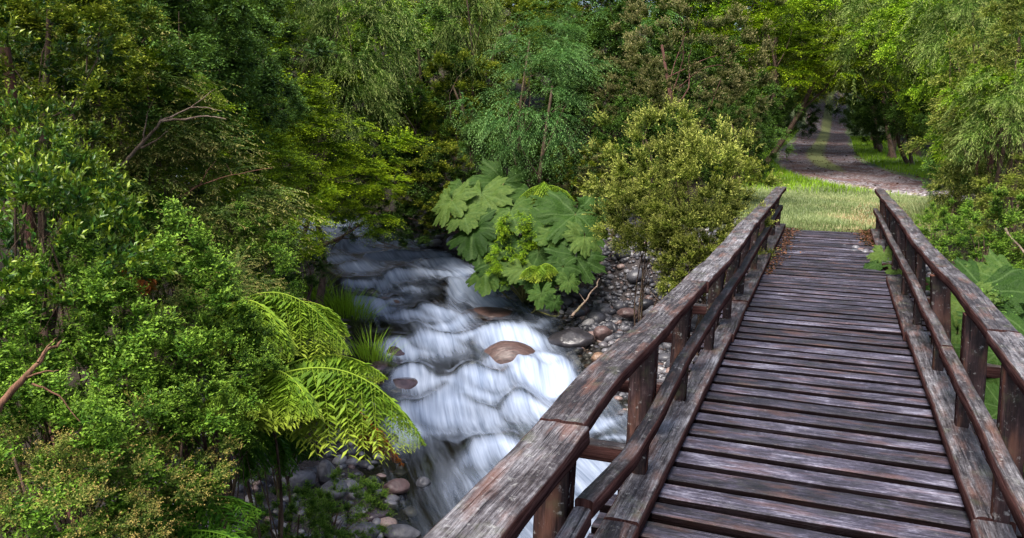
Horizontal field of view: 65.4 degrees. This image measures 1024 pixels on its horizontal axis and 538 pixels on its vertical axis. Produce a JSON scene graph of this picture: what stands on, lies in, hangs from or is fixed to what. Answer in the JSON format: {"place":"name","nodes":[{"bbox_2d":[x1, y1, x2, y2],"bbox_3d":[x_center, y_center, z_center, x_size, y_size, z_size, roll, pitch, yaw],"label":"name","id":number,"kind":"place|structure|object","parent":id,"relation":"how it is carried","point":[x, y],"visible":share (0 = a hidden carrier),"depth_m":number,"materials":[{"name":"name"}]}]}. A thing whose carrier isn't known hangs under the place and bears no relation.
{"place":"outdoors","nodes":[
{"label":"outdoors","id":0,"kind":"place"},
{"bbox_2d":[117,315,398,537],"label":"gravel","id":1,"kind":"structure","parent":0,"point":[351,462],"depth_m":8.84,"materials":[{"name":"stone"}]},
{"bbox_2d":[282,191,627,537],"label":"water","id":2,"kind":"structure","parent":0,"point":[472,409],"depth_m":12.86,"materials":[{"name":"white liquid"}]},
{"bbox_2d":[0,0,1023,537],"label":"ground","id":3,"kind":"structure","parent":0,"point":[534,102],"depth_m":16.21,"materials":[{"name":"plant"}]},
{"bbox_2d":[0,0,130,527],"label":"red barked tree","id":4,"kind":"object","parent":3,"relation":"on","point":[91,27],"visible":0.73,"depth_m":5.01,"materials":[{"name":"green plant"}]},
{"bbox_2d":[0,83,145,537],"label":"glossy shrub","id":5,"kind":"object","parent":3,"relation":"on","point":[14,118],"visible":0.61,"depth_m":4.49,"materials":[{"name":"green plant"}]},
{"bbox_2d":[0,0,170,517],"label":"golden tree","id":6,"kind":"object","parent":3,"relation":"on","point":[26,20],"visible":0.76,"depth_m":4.98,"materials":[{"name":"green plant"}]},
{"bbox_2d":[0,426,173,537],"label":"tan shrub","id":7,"kind":"object","parent":3,"relation":"on","point":[83,496],"visible":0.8,"depth_m":3.18,"materials":[{"name":"green plant"}]},
{"bbox_2d":[0,366,178,537],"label":"myrtle shrub","id":8,"kind":"object","parent":3,"relation":"on","point":[57,385],"visible":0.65,"depth_m":3.34,"materials":[{"name":"green plant"}]},
{"bbox_2d":[0,248,187,537],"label":"myrtle shrub","id":9,"kind":"object","parent":3,"relation":"on","point":[123,297],"visible":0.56,"depth_m":3.98,"materials":[{"name":"green plant"}]},
{"bbox_2d":[0,120,191,537],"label":"glossy shrub","id":10,"kind":"object","parent":3,"relation":"on","point":[103,218],"visible":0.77,"depth_m":4.25,"materials":[{"name":"green plant"}]},
{"bbox_2d":[0,0,225,478],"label":"evergreen tree","id":11,"kind":"object","parent":3,"relation":"on","point":[178,52],"visible":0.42,"depth_m":6.03,"materials":[{"name":"green plant"}]},
{"bbox_2d":[47,177,186,242],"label":"fern","id":12,"kind":"object","parent":3,"relation":"on","point":[151,205],"visible":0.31,"depth_m":5.51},
{"bbox_2d":[0,278,240,536],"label":"myrtle shrub","id":13,"kind":"object","parent":3,"relation":"on","point":[129,349],"visible":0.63,"depth_m":3.77,"materials":[{"name":"green plant"}]},
{"bbox_2d":[0,390,244,537],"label":"tan shrub","id":14,"kind":"object","parent":3,"relation":"on","point":[24,432],"visible":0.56,"depth_m":3.66,"materials":[{"name":"green plant"}]},
{"bbox_2d":[0,5,254,386],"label":"evergreen tree","id":15,"kind":"object","parent":3,"relation":"on","point":[200,189],"visible":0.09,"depth_m":7.03,"materials":[{"name":"green plant"}]},
{"bbox_2d":[0,34,255,436],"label":"beech sapling","id":16,"kind":"object","parent":3,"relation":"on","point":[184,92],"visible":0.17,"depth_m":6.71,"materials":[{"name":"green plant"}]},
{"bbox_2d":[0,0,264,487],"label":"feathery shrub","id":17,"kind":"object","parent":3,"relation":"on","point":[91,61],"visible":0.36,"depth_m":5.95,"materials":[{"name":"green plant"}]},
{"bbox_2d":[0,192,274,535],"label":"myrtle shrub","id":18,"kind":"object","parent":3,"relation":"on","point":[199,241],"visible":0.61,"depth_m":4.31,"materials":[{"name":"green plant"}]},
{"bbox_2d":[1,0,278,405],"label":"evergreen tree","id":19,"kind":"object","parent":3,"relation":"on","point":[234,22],"visible":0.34,"depth_m":7.59,"materials":[{"name":"green plant"}]},
{"bbox_2d":[61,320,268,529],"bbox_3d":[-1.780,1.379,4.379,1.143,2.341,1.069,8,13,38],"label":"myrtle shrub","id":20,"kind":"object","parent":3,"relation":"on","point":[249,437],"visible":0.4,"depth_m":4.02,"materials":[{"name":"green plant"}]},
{"bbox_2d":[58,175,275,524],"bbox_3d":[-2.515,0.803,6.097,1.598,3.048,1.607,0,10,0],"label":"feathery shrub","id":21,"kind":"object","parent":3,"relation":"on","point":[215,222],"visible":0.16,"depth_m":5.84,"materials":[{"name":"green plant"}]},
{"bbox_2d":[81,476,265,537],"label":"fern","id":22,"kind":"object","parent":3,"relation":"on","point":[187,530],"visible":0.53,"depth_m":3.88,"materials":[{"name":"plant"}]},
{"bbox_2d":[0,0,349,358],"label":"evergreen tree","id":23,"kind":"object","parent":3,"relation":"on","point":[263,86],"visible":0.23,"depth_m":8.22,"materials":[{"name":"green plant"}]},
{"bbox_2d":[31,87,332,527],"bbox_3d":[-2.751,0.450,6.563,2.280,3.820,2.117,4,11,21],"label":"feathery shrub","id":24,"kind":"object","parent":3,"relation":"on","point":[140,153],"visible":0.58,"depth_m":6.21,"materials":[{"name":"green plant"}]},
{"bbox_2d":[120,280,290,537],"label":"myrtle shrub","id":25,"kind":"object","parent":3,"relation":"on","point":[254,327],"visible":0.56,"depth_m":4.36,"materials":[{"name":"green plant"}]},
{"bbox_2d":[89,101,323,394],"bbox_3d":[-3.461,-0.247,8.958,2.618,3.739,2.466,-5,11,-24],"label":"beech sapling","id":26,"kind":"object","parent":3,"relation":"on","point":[273,170],"visible":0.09,"depth_m":8.69,"materials":[{"name":"green plant"}]},
{"bbox_2d":[122,10,311,376],"bbox_3d":[-3.690,-0.705,9.526,2.452,4.856,2.552,4,11,21],"label":"evergreen tree","id":27,"kind":"object","parent":3,"relation":"on","point":[290,91],"visible":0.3,"depth_m":9.39,"materials":[{"name":"green plant"}]},
{"bbox_2d":[141,190,305,534],"bbox_3d":[-2.145,1.050,6.074,1.216,3.299,1.427,-3,11,-16],"label":"myrtle shrub","id":28,"kind":"object","parent":3,"relation":"on","point":[284,260],"visible":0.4,"depth_m":5.88,"materials":[{"name":"green plant"}]},
{"bbox_2d":[152,246,310,537],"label":"feathery shrub","id":29,"kind":"object","parent":3,"relation":"on","point":[278,482],"visible":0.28,"depth_m":5.15,"materials":[{"name":"green plant"}]},
{"bbox_2d":[157,410,320,487],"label":"fern","id":30,"kind":"object","parent":3,"relation":"on","point":[286,454],"visible":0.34,"depth_m":5.13,"materials":[{"name":"plant"}]},
{"bbox_2d":[157,116,333,374],"bbox_3d":[-3.378,-0.080,10.074,2.154,3.745,2.286,-8,13,-39],"label":"beech sapling","id":31,"kind":"object","parent":3,"relation":"on","point":[281,140],"visible":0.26,"depth_m":9.89,"materials":[{"name":"green plant"}]},
{"bbox_2d":[153,175,339,456],"bbox_3d":[-2.886,0.630,8.201,1.929,3.233,1.888,4,11,21],"label":"beech sapling","id":32,"kind":"object","parent":3,"relation":"on","point":[319,233],"visible":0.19,"depth_m":8.12,"materials":[{"name":"green plant"}]},
{"bbox_2d":[201,45,312,253],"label":"evergreen tree","id":33,"kind":"object","parent":3,"relation":"on","point":[284,55],"visible":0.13,"depth_m":11.35,"materials":[{"name":"green plant"}]},
{"bbox_2d":[190,292,352,369],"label":"fern","id":34,"kind":"object","parent":3,"relation":"on","point":[321,323],"visible":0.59,"depth_m":5.02,"materials":[{"name":"plant"}]},
{"bbox_2d":[201,173,350,291],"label":"beech sapling","id":35,"kind":"object","parent":3,"relation":"on","point":[329,191],"visible":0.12,"depth_m":11.91,"materials":[{"name":"green plant"}]},
{"bbox_2d":[206,0,369,220],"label":"beech tree","id":36,"kind":"object","parent":3,"relation":"on","point":[288,3],"visible":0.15,"depth_m":17.75,"materials":[{"name":"green plant"}]},
{"bbox_2d":[169,150,415,222],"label":"beech sapling","id":37,"kind":"object","parent":3,"relation":"on","point":[376,186],"visible":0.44,"depth_m":16.32,"materials":[{"name":"green plant"}]},
{"bbox_2d":[238,479,348,537],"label":"myrtle shrub","id":38,"kind":"object","parent":3,"relation":"on","point":[320,520],"visible":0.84,"depth_m":5.75,"materials":[{"name":"green plant"}]},
{"bbox_2d":[196,47,391,272],"bbox_3d":[-4.027,-1.500,13.427,3.953,4.351,3.745,-6,12,-28],"label":"beech tree","id":39,"kind":"object","parent":3,"relation":"on","point":[318,97],"visible":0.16,"depth_m":13.02,"materials":[{"name":"green plant"}]},
{"bbox_2d":[192,342,426,465],"bbox_3d":[-1.244,0.884,4.834,1.254,0.800,1.162,-4,11,-19],"label":"fern","id":40,"kind":"object","parent":3,"relation":"on","point":[313,391],"visible":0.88,"depth_m":4.52,"materials":[{"name":"plant"}]},
{"bbox_2d":[246,99,433,309],"bbox_3d":[-3.656,-1.081,14.677,3.934,4.187,3.771,8,13,38],"label":"beech tree","id":41,"kind":"object","parent":3,"relation":"on","point":[355,188],"visible":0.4,"depth_m":14.28,"materials":[{"name":"green plant"}]},
{"bbox_2d":[293,460,396,537],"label":"myrtle shrub","id":42,"kind":"object","parent":3,"relation":"on","point":[378,503],"visible":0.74,"depth_m":6.86,"materials":[{"name":"green plant"}]},
{"bbox_2d":[300,279,392,319],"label":"grass tuft","id":43,"kind":"object","parent":3,"relation":"on","point":[340,308],"visible":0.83,"depth_m":15.30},
{"bbox_2d":[293,44,409,259],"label":"tree","id":44,"kind":"object","parent":3,"relation":"on","point":[373,93],"visible":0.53,"depth_m":17.38,"materials":[{"name":"green plant"}]},
{"bbox_2d":[278,0,434,246],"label":"tree","id":45,"kind":"object","parent":3,"relation":"on","point":[322,16],"visible":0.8,"depth_m":17.51,"materials":[{"name":"green plant"}]},
{"bbox_2d":[324,183,421,245],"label":"undergrowth bush","id":46,"kind":"object","parent":3,"relation":"on","point":[342,236],"visible":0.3,"depth_m":19.11,"materials":[{"name":"green plant"}]},
{"bbox_2d":[299,55,480,215],"bbox_3d":[-3.506,-3.007,19.913,4.558,4.443,4.808,-8,13,-36],"label":"evergreen tree","id":47,"kind":"object","parent":3,"relation":"on","point":[418,90],"visible":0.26,"depth_m":18.83,"materials":[{"name":"green plant"}]},
{"bbox_2d":[337,139,454,228],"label":"evergreen tree","id":48,"kind":"object","parent":3,"relation":"on","point":[421,189],"visible":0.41,"depth_m":18.47,"materials":[{"name":"green plant"}]},
{"bbox_2d":[324,0,488,187],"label":"evergreen tree","id":49,"kind":"object","parent":3,"relation":"on","point":[437,12],"visible":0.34,"depth_m":19.82,"materials":[{"name":"green plant"}]},
{"bbox_2d":[377,195,458,249],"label":"undergrowth bush","id":50,"kind":"object","parent":3,"relation":"on","point":[404,244],"visible":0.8,"depth_m":18.44,"materials":[{"name":"green plant"}]},
{"bbox_2d":[378,138,475,228],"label":"golden tree","id":51,"kind":"object","parent":3,"relation":"on","point":[452,150],"visible":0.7,"depth_m":18.16,"materials":[{"name":"green plant"}]},
{"bbox_2d":[354,25,518,176],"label":"tree","id":52,"kind":"object","parent":3,"relation":"on","point":[424,53],"visible":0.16,"depth_m":22.47,"materials":[{"name":"green plant"}]},
{"bbox_2d":[424,0,512,177],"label":"bamboo clump","id":53,"kind":"object","parent":3,"relation":"on","point":[444,38],"visible":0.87,"depth_m":20.19,"materials":[{"name":"green plant"}]},
{"bbox_2d":[414,48,531,169],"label":"golden tree","id":54,"kind":"object","parent":3,"relation":"on","point":[463,56],"visible":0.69,"depth_m":19.73,"materials":[{"name":"green plant"}]},
{"bbox_2d":[417,119,529,184],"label":"undergrowth bush","id":55,"kind":"object","parent":3,"relation":"on","point":[470,173],"visible":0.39,"depth_m":19.04,"materials":[{"name":"green plant"}]},
{"bbox_2d":[450,0,560,162],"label":"golden tree","id":56,"kind":"object","parent":3,"relation":"on","point":[507,4],"visible":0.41,"depth_m":21.59,"materials":[{"name":"green plant"}]},
{"bbox_2d":[484,340,534,363],"bbox_3d":[-0.055,1.534,13.632,0.980,0.603,0.792,0,10,0],"label":"rock","id":57,"kind":"object","parent":3,"relation":"on","point":[502,352],"visible":0.45,"depth_m":13.39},
{"bbox_2d":[434,34,598,162],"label":"tree","id":58,"kind":"object","parent":3,"relation":"on","point":[485,82],"visible":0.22,"depth_m":22.91,"materials":[{"name":"green plant"}]},
{"bbox_2d":[431,158,619,316],"bbox_3d":[0.454,-0.625,15.912,2.777,3.047,4.348,-8,13,-36],"label":"giant leaved plant","id":59,"kind":"object","parent":3,"relation":"on","point":[481,203],"visible":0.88,"depth_m":15.46,"materials":[{"name":"green plant"}]},
{"bbox_2d":[443,5,622,196],"bbox_3d":[0.610,-2.747,17.432,3.628,5.598,3.420,-5,12,-27],"label":"drooping tree","id":60,"kind":"object","parent":3,"relation":"on","point":[547,119],"visible":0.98,"depth_m":16.80,"materials":[{"name":"green plant"}]},
{"bbox_2d":[478,0,597,186],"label":"drooping tree","id":61,"kind":"object","parent":3,"relation":"on","point":[547,24],"visible":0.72,"depth_m":18.29,"materials":[{"name":"green plant"}]},
{"bbox_2d":[414,226,701,415],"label":"streambed stones","id":62,"kind":"object","parent":3,"relation":"on","point":[594,315],"visible":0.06,"depth_m":15.30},
{"bbox_2d":[499,60,665,195],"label":"evergreen tree","id":63,"kind":"object","parent":3,"relation":"on","point":[539,84],"visible":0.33,"depth_m":19.21,"materials":[{"name":"green plant"}]},
{"bbox_2d":[549,139,617,235],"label":"golden tree","id":64,"kind":"object","parent":3,"relation":"on","point":[591,162],"visible":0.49,"depth_m":16.98,"materials":[{"name":"green plant"}]},
{"bbox_2d":[528,0,685,168],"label":"drooping tree","id":65,"kind":"object","parent":3,"relation":"on","point":[568,14],"visible":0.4,"depth_m":23.16,"materials":[{"name":"green plant"}]},
{"bbox_2d":[551,0,685,139],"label":"evergreen tree","id":66,"kind":"object","parent":3,"relation":"on","point":[600,23],"visible":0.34,"depth_m":21.97,"materials":[{"name":"green plant"}]},
{"bbox_2d":[580,53,680,209],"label":"brownish tree","id":67,"kind":"object","parent":3,"relation":"on","point":[627,67],"visible":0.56,"depth_m":18.05,"materials":[{"name":"green plant"}]},
{"bbox_2d":[555,24,725,145],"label":"tree","id":68,"kind":"object","parent":3,"relation":"on","point":[643,52],"visible":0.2,"depth_m":22.61,"materials":[{"name":"green plant"}]},
{"bbox_2d":[588,94,703,219],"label":"evergreen tree","id":69,"kind":"object","parent":3,"relation":"on","point":[618,125],"visible":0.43,"depth_m":17.08,"materials":[{"name":"green plant"}]},
{"bbox_2d":[601,161,701,325],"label":"olive bush","id":70,"kind":"object","parent":3,"relation":"on","point":[668,190],"visible":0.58,"depth_m":12.76,"materials":[{"name":"green plant"}]},
{"bbox_2d":[622,0,736,96],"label":"leafy tree","id":71,"kind":"object","parent":3,"relation":"on","point":[715,11],"visible":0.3,"depth_m":27.19,"materials":[{"name":"green plant"}]},
{"bbox_2d":[575,87,788,349],"bbox_3d":[2.734,-0.734,13.063,3.339,4.434,3.542,4,11,21],"label":"olive bush","id":72,"kind":"object","parent":3,"relation":"on","point":[668,152],"visible":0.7,"depth_m":12.50,"materials":[{"name":"green plant"}]},
{"bbox_2d":[603,32,760,183],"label":"tree","id":73,"kind":"object","parent":3,"relation":"on","point":[698,52],"visible":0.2,"depth_m":24.02,"materials":[{"name":"green plant"}]},
{"bbox_2d":[590,0,786,203],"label":"brownish tree","id":74,"kind":"object","parent":3,"relation":"on","point":[637,9],"visible":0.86,"depth_m":18.03,"materials":[{"name":"green plant"}]},
{"bbox_2d":[646,214,730,317],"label":"olive bush","id":75,"kind":"object","parent":3,"relation":"on","point":[707,240],"visible":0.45,"depth_m":12.16,"materials":[{"name":"green plant"}]},
{"bbox_2d":[634,178,779,354],"bbox_3d":[3.033,0.064,12.566,2.253,3.036,2.072,4,11,21],"label":"olive bush","id":76,"kind":"object","parent":3,"relation":"on","point":[658,225],"visible":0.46,"depth_m":12.13,"materials":[{"name":"green plant"}]},
{"bbox_2d":[423,186,1023,537],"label":"footbridge","id":77,"kind":"object","parent":3,"relation":"on","point":[823,385],"visible":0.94,"depth_m":5.01,"materials":[{"name":"brown wood"}]},
{"bbox_2d":[683,83,763,182],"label":"brownish tree","id":78,"kind":"object","parent":3,"relation":"on","point":[740,110],"visible":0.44,"depth_m":18.88,"materials":[{"name":"green plant"}]},
{"bbox_2d":[520,201,933,412],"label":"gravel","id":79,"kind":"structure","parent":3,"relation":"on","point":[607,250],"depth_m":15.56,"materials":[{"name":"gravel"}]},
{"bbox_2d":[547,327,593,347],"bbox_3d":[1.086,1.254,14.132,0.716,0.374,0.740,-9,13,-39],"label":"rock","id":80,"kind":"object","parent":79,"relation":"on","point":[572,337],"visible":0.81,"depth_m":13.93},
{"bbox_2d":[680,101,796,186],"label":"undergrowth bush","id":81,"kind":"object","parent":3,"relation":"on","point":[771,145],"visible":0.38,"depth_m":19.56,"materials":[{"name":"green plant"}]},
{"bbox_2d":[700,67,805,179],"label":"evergreen tree","id":82,"kind":"object","parent":3,"relation":"on","point":[775,104],"visible":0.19,"depth_m":23.77,"materials":[{"name":"green plant"}]},
{"bbox_2d":[681,0,842,143],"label":"tree","id":83,"kind":"object","parent":3,"relation":"on","point":[831,3],"visible":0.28,"depth_m":29.75,"materials":[{"name":"green plant"}]},
{"bbox_2d":[684,0,858,172],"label":"beech tree","id":84,"kind":"object","parent":3,"relation":"on","point":[796,68],"visible":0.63,"depth_m":27.18,"materials":[{"name":"green plant"}]},
{"bbox_2d":[765,77,841,138],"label":"undergrowth bush","id":85,"kind":"object","parent":3,"relation":"on","point":[813,119],"visible":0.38,"depth_m":42.09,"materials":[{"name":"green plant"}]},
{"bbox_2d":[761,23,867,107],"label":"golden tree","id":86,"kind":"object","parent":3,"relation":"on","point":[820,96],"visible":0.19,"depth_m":37.98,"materials":[{"name":"green plant"}]},
{"bbox_2d":[758,0,894,170],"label":"tree","id":87,"kind":"object","parent":3,"relation":"on","point":[805,99],"visible":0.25,"depth_m":29.14,"materials":[{"name":"green plant"}]},
{"bbox_2d":[701,124,994,195],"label":"verge grass","id":88,"kind":"structure","parent":3,"relation":"on","point":[862,148],"depth_m":30.62,"materials":[{"name":"plant"}]},
{"bbox_2d":[791,0,945,167],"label":"beech tree","id":89,"kind":"object","parent":3,"relation":"on","point":[877,85],"visible":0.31,"depth_m":28.28,"materials":[{"name":"green plant"}]},
{"bbox_2d":[849,68,913,164],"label":"tree","id":90,"kind":"object","parent":3,"relation":"on","point":[881,121],"visible":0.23,"depth_m":31.74,"materials":[{"name":"green plant"}]},
{"bbox_2d":[822,0,950,157],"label":"tree","id":91,"kind":"object","parent":3,"relation":"on","point":[857,25],"visible":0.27,"depth_m":26.60,"materials":[{"name":"green plant"}]},
{"bbox_2d":[848,70,925,165],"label":"tree","id":92,"kind":"object","parent":3,"relation":"on","point":[868,123],"visible":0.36,"depth_m":31.90,"materials":[{"name":"green plant"}]},
{"bbox_2d":[839,0,977,97],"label":"leafy tree","id":93,"kind":"object","parent":3,"relation":"on","point":[884,14],"visible":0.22,"depth_m":23.64,"materials":[{"name":"green plant"}]},
{"bbox_2d":[869,0,1022,160],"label":"leafy tree","id":94,"kind":"object","parent":3,"relation":"on","point":[886,51],"visible":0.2,"depth_m":22.05,"materials":[{"name":"green plant"}]},
{"bbox_2d":[912,197,982,273],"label":"myrtle shrub","id":95,"kind":"object","parent":3,"relation":"on","point":[928,221],"visible":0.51,"depth_m":10.95,"materials":[{"name":"green plant"}]},
{"bbox_2d":[885,37,1023,148],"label":"tree","id":96,"kind":"object","parent":3,"relation":"on","point":[893,113],"visible":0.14,"depth_m":24.43,"materials":[{"name":"green plant"}]},
{"bbox_2d":[894,0,1023,224],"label":"tree","id":97,"kind":"object","parent":3,"relation":"on","point":[928,47],"visible":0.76,"depth_m":15.31,"materials":[{"name":"green plant"}]},
{"bbox_2d":[900,33,1023,236],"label":"willow like tree","id":98,"kind":"object","parent":3,"relation":"on","point":[944,178],"visible":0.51,"depth_m":13.12,"materials":[{"name":"green plant"}]},
{"bbox_2d":[905,29,1022,196],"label":"leafy tree","id":99,"kind":"object","parent":3,"relation":"on","point":[919,92],"visible":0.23,"depth_m":17.07,"materials":[{"name":"green plant"}]},
{"bbox_2d":[915,183,1023,268],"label":"myrtle shrub","id":100,"kind":"object","parent":3,"relation":"on","point":[1000,247],"visible":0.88,"depth_m":9.55,"materials":[{"name":"green plant"}]},
{"bbox_2d":[926,248,1023,471],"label":"giant leaved plant","id":101,"kind":"object","parent":3,"relation":"on","point":[1004,274],"visible":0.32,"depth_m":7.89,"materials":[{"name":"green plant"}]},
{"bbox_2d":[930,59,1023,234],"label":"tree","id":102,"kind":"object","parent":3,"relation":"on","point":[1001,100],"visible":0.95,"depth_m":11.80,"materials":[{"name":"green plant"}]},
{"bbox_2d":[934,58,1023,258],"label":"leafy tree","id":103,"kind":"object","parent":3,"relation":"on","point":[1000,163],"visible":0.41,"depth_m":12.09,"materials":[{"name":"green plant"}]},
{"bbox_2d":[950,0,1023,232],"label":"willow like tree","id":104,"kind":"object","parent":3,"relation":"on","point":[997,42],"visible":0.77,"depth_m":12.39,"materials":[{"name":"green plant"}]},
{"bbox_2d":[968,148,1023,265],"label":"willow like bush","id":105,"kind":"object","parent":3,"relation":"on","point":[1010,190],"visible":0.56,"depth_m":10.25,"materials":[{"name":"green plant"}]},
{"bbox_2d":[685,181,1023,237],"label":"grass","id":106,"kind":"structure","parent":0,"point":[805,217],"depth_m":19.16,"materials":[{"name":"plant"}]},
{"bbox_2d":[778,90,972,199],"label":"path","id":107,"kind":"structure","parent":0,"point":[829,130],"depth_m":34.85,"materials":[{"name":"gravel"}]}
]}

